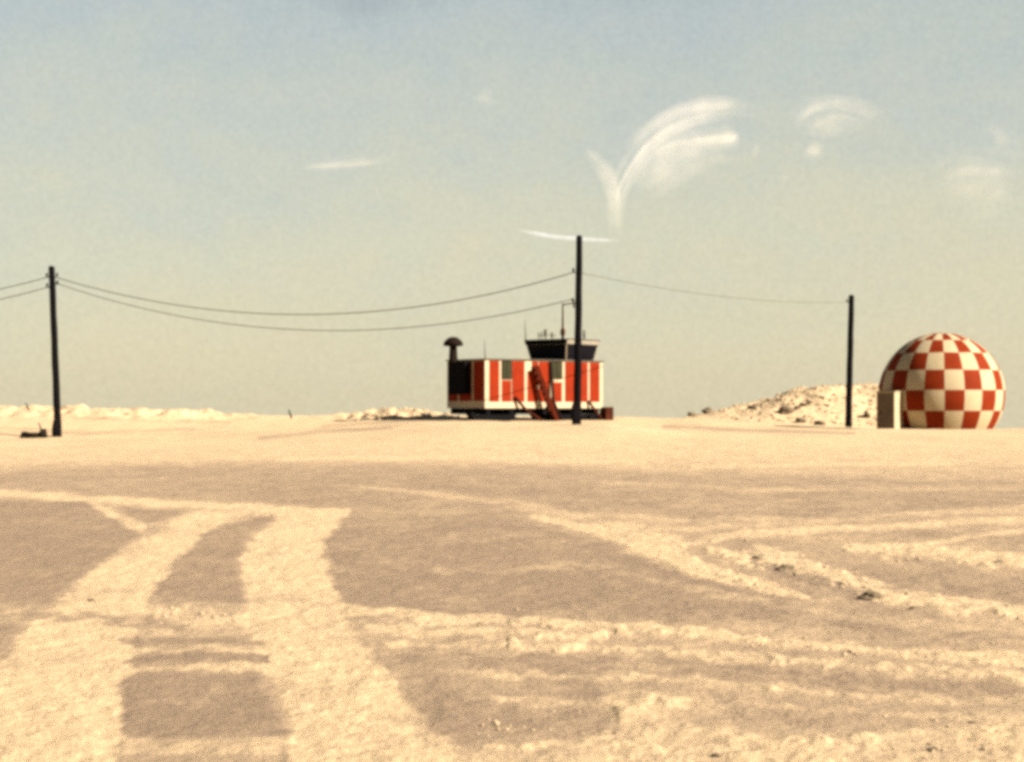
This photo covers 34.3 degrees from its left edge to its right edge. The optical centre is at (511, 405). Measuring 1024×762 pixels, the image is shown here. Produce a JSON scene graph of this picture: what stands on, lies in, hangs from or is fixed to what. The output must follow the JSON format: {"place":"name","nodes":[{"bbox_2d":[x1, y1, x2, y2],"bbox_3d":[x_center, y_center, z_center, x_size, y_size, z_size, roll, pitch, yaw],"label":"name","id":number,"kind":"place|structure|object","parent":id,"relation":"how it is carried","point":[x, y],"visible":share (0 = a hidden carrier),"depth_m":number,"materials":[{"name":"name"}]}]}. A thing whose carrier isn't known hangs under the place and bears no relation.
{"place":"outdoors","nodes":[
{"label":"outdoors","id":0,"kind":"place"},
{"bbox_2d":[0,383,1023,761],"bbox_3d":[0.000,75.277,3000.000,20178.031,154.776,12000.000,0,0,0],"label":"ground","id":1,"kind":"structure","parent":0,"point":[286,541],"depth_m":15.52,"materials":[{"name":"beige sand"}]},
{"bbox_2d":[20,422,47,437],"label":"scrap heap","id":2,"kind":"object","parent":1,"relation":"on","point":[42,433],"visible":1,"depth_m":101.80,"materials":[{"name":"black metal"}]},
{"bbox_2d":[45,266,61,436],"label":"utility pole","id":3,"kind":"object","parent":1,"relation":"on","point":[57,428],"visible":0.98,"depth_m":102.82,"materials":[{"name":"brown wood"}]},
{"bbox_2d":[0,287,46,299],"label":"overhead cable","id":4,"kind":"object","parent":3,"relation":"attached to","point":[23,293],"visible":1,"depth_m":103.30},
{"bbox_2d":[0,276,48,289],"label":"overhead cable","id":5,"kind":"object","parent":3,"relation":"attached to","point":[23,283],"visible":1,"depth_m":103.32,"materials":[{"name":"black metal"}]},
{"bbox_2d":[55,282,571,330],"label":"overhead cable","id":6,"kind":"object","parent":3,"relation":"attached to","point":[319,330],"visible":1,"depth_m":98.65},
{"bbox_2d":[56,272,572,314],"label":"overhead cable","id":7,"kind":"object","parent":3,"relation":"attached to","point":[320,314],"visible":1,"depth_m":98.67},
{"bbox_2d":[443,301,613,420],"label":"control tower","id":8,"kind":"structure","parent":1,"relation":"on","point":[538,385],"depth_m":110.38,"materials":[{"name":"red metal"}]},
{"bbox_2d":[501,361,511,378],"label":"window","id":9,"kind":"structure","parent":8,"relation":"in","point":[506,366],"depth_m":108.90,"materials":[{"name":"glass"}]},
{"bbox_2d":[552,362,562,378],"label":"window","id":10,"kind":"structure","parent":8,"relation":"in","point":[557,367],"depth_m":111.29,"materials":[{"name":"glass"}]},
{"bbox_2d":[571,235,581,424],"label":"utility pole","id":11,"kind":"object","parent":1,"relation":"on","point":[576,412],"visible":0.96,"depth_m":94.82,"materials":[{"name":"brown wood"}]},
{"bbox_2d":[582,273,844,302],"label":"overhead cable","id":12,"kind":"object","parent":11,"relation":"attached to","point":[714,295],"visible":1,"depth_m":109.85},
{"bbox_2d":[152,521,1023,761],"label":"loose clods","id":13,"kind":"object","parent":1,"relation":"on","point":[496,722],"visible":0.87,"depth_m":13.23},
{"bbox_2d":[340,382,878,425],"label":"bank rubble","id":14,"kind":"object","parent":1,"relation":"on","point":[429,416],"visible":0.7,"depth_m":142.19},
{"bbox_2d":[688,412,696,415],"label":"boulder","id":15,"kind":"object","parent":1,"relation":"on","point":[692,414],"visible":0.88,"depth_m":147.27,"materials":[{"name":"beige stone"}]},
{"bbox_2d":[701,407,712,413],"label":"boulder","id":16,"kind":"object","parent":1,"relation":"on","point":[707,410],"visible":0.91,"depth_m":148.45,"materials":[{"name":"beige stone"}]},
{"bbox_2d":[710,753,722,757],"bbox_3d":[0.986,1.695,8.019,0.069,0.038,0.047,0,0,0],"label":"stone","id":17,"kind":"object","parent":1,"relation":"on","point":[715,755],"visible":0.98,"depth_m":8.00,"materials":[{"name":"beige stone"}]},
{"bbox_2d":[747,404,759,408],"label":"boulder","id":18,"kind":"object","parent":1,"relation":"on","point":[753,406],"visible":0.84,"depth_m":145.46,"materials":[{"name":"beige stone"}]},
{"bbox_2d":[775,564,794,570],"bbox_3d":[2.826,1.682,17.192,0.207,0.093,0.166,0,0,0],"label":"stone","id":19,"kind":"object","parent":1,"relation":"on","point":[784,567],"visible":0.88,"depth_m":17.15,"materials":[{"name":"beige stone"}]},
{"bbox_2d":[777,406,793,414],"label":"boulder","id":20,"kind":"object","parent":1,"relation":"on","point":[785,410],"visible":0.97,"depth_m":141.55,"materials":[{"name":"beige stone"}]},
{"bbox_2d":[795,417,806,422],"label":"boulder","id":21,"kind":"object","parent":1,"relation":"on","point":[801,420],"visible":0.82,"depth_m":138.06,"materials":[{"name":"beige stone"}]},
{"bbox_2d":[794,400,812,411],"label":"rubble","id":22,"kind":"object","parent":1,"relation":"on","point":[809,402],"visible":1,"depth_m":143.32,"materials":[{"name":"beige stone"}]},
{"bbox_2d":[813,420,825,425],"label":"boulder","id":23,"kind":"object","parent":1,"relation":"on","point":[820,422],"visible":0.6,"depth_m":136.72,"materials":[{"name":"beige stone"}]},
{"bbox_2d":[845,295,853,426],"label":"utility pole","id":24,"kind":"object","parent":1,"relation":"on","point":[849,389],"visible":0.96,"depth_m":132.79,"materials":[{"name":"brown wood"}]},
{"bbox_2d":[864,410,869,417],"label":"boulder","id":25,"kind":"object","parent":1,"relation":"on","point":[866,414],"visible":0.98,"depth_m":140.40,"materials":[{"name":"beige stone"}]},
{"bbox_2d":[857,590,882,599],"bbox_3d":[3.140,1.679,14.572,0.224,0.120,0.160,0,0,0],"label":"stone","id":26,"kind":"object","parent":1,"relation":"on","point":[869,595],"visible":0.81,"depth_m":14.52,"materials":[{"name":"beige stone"}]},
{"bbox_2d":[909,606,919,608],"bbox_3d":[3.366,1.694,13.846,0.118,0.053,0.097,0,0,0],"label":"stone","id":27,"kind":"object","parent":1,"relation":"on","point":[914,607],"visible":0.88,"depth_m":13.82,"materials":[{"name":"beige stone"}]},
{"bbox_2d":[927,746,939,750],"bbox_3d":[2.080,1.695,8.194,0.060,0.030,0.046,0,0,0],"label":"stone","id":28,"kind":"object","parent":1,"relation":"on","point":[933,747],"visible":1,"depth_m":8.19,"materials":[{"name":"beige stone"}]},
{"bbox_2d":[876,333,1004,428],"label":"radar dome","id":29,"kind":"structure","parent":1,"relation":"on","point":[941,381],"depth_m":106.78,"materials":[{"name":"multicoloured fabric"}]},
{"bbox_2d":[0,0,1023,428],"label":"sky","id":30,"kind":"structure","parent":0,"point":[254,156],"materials":[{"name":"blue"}]}
]}

